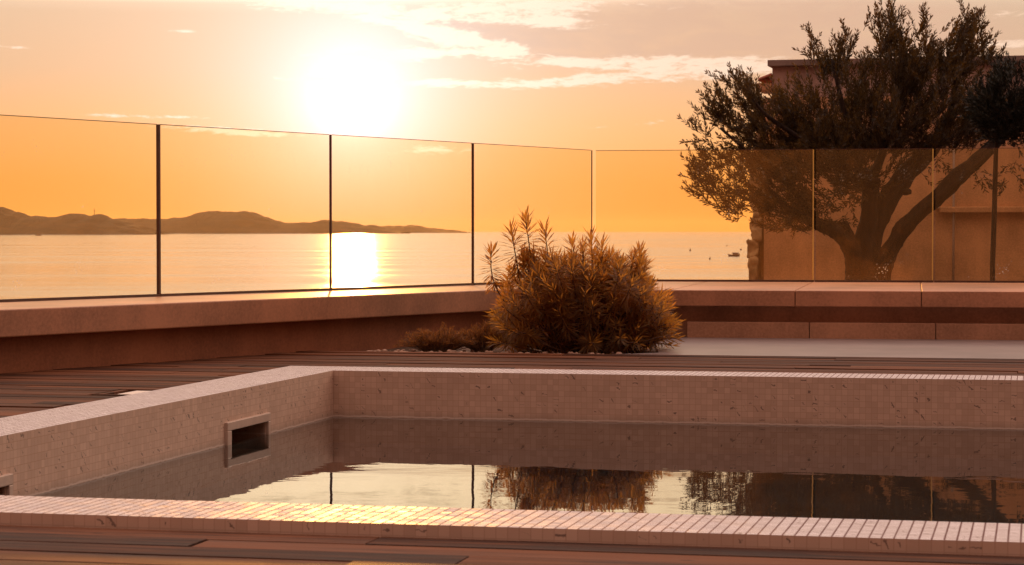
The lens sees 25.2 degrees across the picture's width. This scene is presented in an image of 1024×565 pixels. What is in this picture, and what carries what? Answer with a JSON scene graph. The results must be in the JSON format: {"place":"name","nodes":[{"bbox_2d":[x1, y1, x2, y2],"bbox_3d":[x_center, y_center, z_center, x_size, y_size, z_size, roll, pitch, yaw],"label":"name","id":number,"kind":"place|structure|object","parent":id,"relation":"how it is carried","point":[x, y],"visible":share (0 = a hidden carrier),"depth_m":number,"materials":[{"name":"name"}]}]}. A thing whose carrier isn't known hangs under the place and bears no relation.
{"place":"outdoors","nodes":[
{"label":"outdoors","id":0,"kind":"place"},
{"bbox_2d":[0,207,167,234],"bbox_3d":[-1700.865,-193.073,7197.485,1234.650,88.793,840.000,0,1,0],"label":"hills","id":1,"kind":"structure","parent":0,"point":[12,222],"depth_m":6961.43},
{"bbox_2d":[115,211,407,233],"bbox_3d":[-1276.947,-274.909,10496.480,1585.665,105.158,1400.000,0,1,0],"label":"hills","id":2,"kind":"structure","parent":0,"point":[224,222],"depth_m":10070.40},
{"bbox_2d":[0,232,751,298],"bbox_3d":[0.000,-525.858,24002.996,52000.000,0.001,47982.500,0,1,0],"label":"sea","id":3,"kind":"structure","parent":0,"point":[42,266],"depth_m":815.08,"materials":[{"name":"liquid"}]},
{"bbox_2d":[728,252,739,255],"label":"motor boat","id":4,"kind":"object","parent":3,"relation":"on","point":[735,253],"visible":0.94,"depth_m":916.43,"materials":[{"name":"white"}]},
{"bbox_2d":[379,225,470,232],"bbox_3d":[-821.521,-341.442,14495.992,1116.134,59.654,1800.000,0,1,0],"label":"farthest hills","id":5,"kind":"structure","parent":0,"point":[414,229],"depth_m":13986.24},
{"bbox_2d":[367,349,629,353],"bbox_3d":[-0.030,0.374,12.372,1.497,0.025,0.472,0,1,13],"label":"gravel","id":6,"kind":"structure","parent":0,"point":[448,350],"depth_m":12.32,"materials":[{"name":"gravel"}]},
{"bbox_2d":[0,0,1023,231],"label":"sky","id":7,"kind":"structure","parent":0,"point":[588,75],"materials":[{"name":"orange"}]},
{"bbox_2d":[386,345,656,353],"bbox_3d":[-0.379,0.363,13.626,3.290,0.041,2.761,0,1,13],"label":"planting bed","id":8,"kind":"object","parent":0,"point":[469,350],"visible":0.01,"depth_m":12.88,"materials":[{"name":"grey gravel"}]},
{"bbox_2d":[393,322,480,351],"bbox_3d":[-0.406,0.293,12.467,0.499,0.179,0.216,0,1,0],"label":"shrub","id":9,"kind":"object","parent":8,"relation":"on","point":[426,341],"visible":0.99,"depth_m":12.43,"materials":[{"name":"green plant"}]},
{"bbox_2d":[459,319,509,351],"bbox_3d":[-0.161,0.288,12.516,0.323,0.187,0.139,0,1,0],"label":"shrub","id":10,"kind":"object","parent":8,"relation":"on","point":[486,332],"visible":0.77,"depth_m":12.50,"materials":[{"name":"green plant"}]},
{"bbox_2d":[476,206,685,353],"bbox_3d":[0.375,0.021,12.559,1.150,0.906,0.866,0,1,0],"label":"spiky bush","id":11,"kind":"object","parent":8,"relation":"on","point":[554,291],"visible":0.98,"depth_m":12.35,"materials":[{"name":"green plant"}]},
{"bbox_2d":[636,337,1023,358],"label":"paving","id":12,"kind":"structure","parent":0,"point":[940,348],"depth_m":12.57,"materials":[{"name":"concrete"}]},
{"bbox_2d":[536,281,1023,339],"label":"bench wall","id":13,"kind":"structure","parent":12,"relation":"on","point":[905,310],"depth_m":13.74,"materials":[{"name":"beige concrete"}]},
{"bbox_2d":[591,150,591,231],"bbox_3d":[0.567,-0.476,16.294,0.008,0.927,0.005,1,2,32],"label":"balustrade post","id":14,"kind":"object","parent":13,"relation":"on","point":[591,190],"visible":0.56,"depth_m":16.29,"materials":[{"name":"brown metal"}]},
{"bbox_2d":[596,149,813,281],"bbox_3d":[1.350,-0.471,16.156,1.545,0.929,0.025,0,1,10],"label":"glass panel","id":15,"kind":"object","parent":13,"relation":"on","point":[690,280],"visible":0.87,"depth_m":16.08,"materials":[{"name":"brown glass"}]},
{"bbox_2d":[815,148,933,281],"bbox_3d":[2.518,-0.466,15.950,0.815,0.929,0.025,0,1,10],"label":"glass panel","id":16,"kind":"object","parent":13,"relation":"on","point":[932,242],"visible":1,"depth_m":15.90,"materials":[{"name":"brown glass"}]},
{"bbox_2d":[934,148,1023,282],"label":"glass panel","id":17,"kind":"object","parent":13,"relation":"on","point":[950,281],"visible":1,"depth_m":15.83,"materials":[{"name":"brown glass"}]},
{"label":"garden ground","id":18,"kind":"structure","parent":0,"visible":0},
{"bbox_2d":[677,0,1023,279],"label":"olive tree","id":19,"kind":"object","parent":18,"relation":"on","point":[842,152],"visible":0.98,"depth_m":19.82,"materials":[{"name":"green plant"}]},
{"bbox_2d":[746,55,1023,283],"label":"house","id":20,"kind":"structure","parent":18,"relation":"on","point":[962,216],"depth_m":22.01,"materials":[{"name":"paint"}]},
{"bbox_2d":[955,50,1023,280],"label":"evergreen tree","id":21,"kind":"object","parent":18,"relation":"on","point":[990,106],"visible":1,"depth_m":18.42,"materials":[{"name":"green plant"}]},
{"label":"ground","id":22,"kind":"structure","parent":0,"visible":0},
{"bbox_2d":[0,284,519,372],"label":"parapet wall","id":23,"kind":"structure","parent":22,"relation":"on","point":[49,335],"depth_m":11.72,"materials":[{"name":"beige concrete"}]},
{"bbox_2d":[0,115,159,301],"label":"glass panel","id":24,"kind":"object","parent":23,"relation":"on","point":[77,298],"visible":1,"depth_m":11.81,"materials":[{"name":"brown glass"}]},
{"bbox_2d":[156,124,160,295],"bbox_3d":[-1.905,-0.388,12.356,0.018,0.927,0.016,1,2,32],"label":"balustrade post","id":25,"kind":"object","parent":23,"relation":"on","point":[158,208],"visible":1,"depth_m":12.35,"materials":[{"name":"brown metal"}]},
{"bbox_2d":[160,124,331,295],"bbox_3d":[-1.493,-0.404,13.012,0.026,0.929,1.533,1,2,32],"label":"glass panel","id":26,"kind":"object","parent":23,"relation":"on","point":[242,292],"visible":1,"depth_m":12.96,"materials":[{"name":"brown glass"}]},
{"bbox_2d":[329,135,331,287],"bbox_3d":[-1.081,-0.417,13.668,0.013,0.927,0.010,1,2,32],"label":"balustrade post","id":27,"kind":"object","parent":23,"relation":"on","point":[330,211],"visible":1,"depth_m":13.66,"materials":[{"name":"brown metal"}]},
{"bbox_2d":[332,134,473,289],"bbox_3d":[-0.669,-0.433,14.325,0.026,0.929,1.536,1,2,32],"label":"glass panel","id":28,"kind":"object","parent":23,"relation":"on","point":[396,286],"visible":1,"depth_m":14.27,"materials":[{"name":"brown glass"}]},
{"bbox_2d":[471,143,473,282],"bbox_3d":[-0.256,-0.447,14.983,0.014,0.927,0.012,1,2,32],"label":"balustrade post","id":29,"kind":"object","parent":23,"relation":"on","point":[472,212],"visible":1,"depth_m":14.98,"materials":[{"name":"brown metal"}]},
{"bbox_2d":[474,143,583,284],"bbox_3d":[0.155,-0.462,15.639,0.025,0.929,1.533,1,2,32],"label":"glass panel","id":30,"kind":"object","parent":23,"relation":"on","point":[484,283],"visible":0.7,"depth_m":15.24,"materials":[{"name":"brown glass"}]},
{"bbox_2d":[0,366,1023,555],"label":"swimming pool","id":31,"kind":"structure","parent":22,"relation":"in","point":[44,451],"depth_m":8.46,"materials":[{"name":"stone"}]},
{"bbox_2d":[34,417,1023,523],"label":"pool water","id":32,"kind":"structure","parent":31,"relation":"in","point":[914,474],"depth_m":7.92,"materials":[{"name":"clear liquid"}]},
{"bbox_2d":[0,350,1023,564],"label":"wooden deck","id":33,"kind":"structure","parent":22,"relation":"on","point":[28,392],"depth_m":4.84,"materials":[{"name":"brown wood"}]},
{"bbox_2d":[92,390,147,395],"bbox_3d":[-1.484,0.468,9.270,0.277,0.058,0.423,0,1,13],"label":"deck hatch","id":34,"kind":"object","parent":33,"relation":"in","point":[119,393],"visible":0.24,"depth_m":9.19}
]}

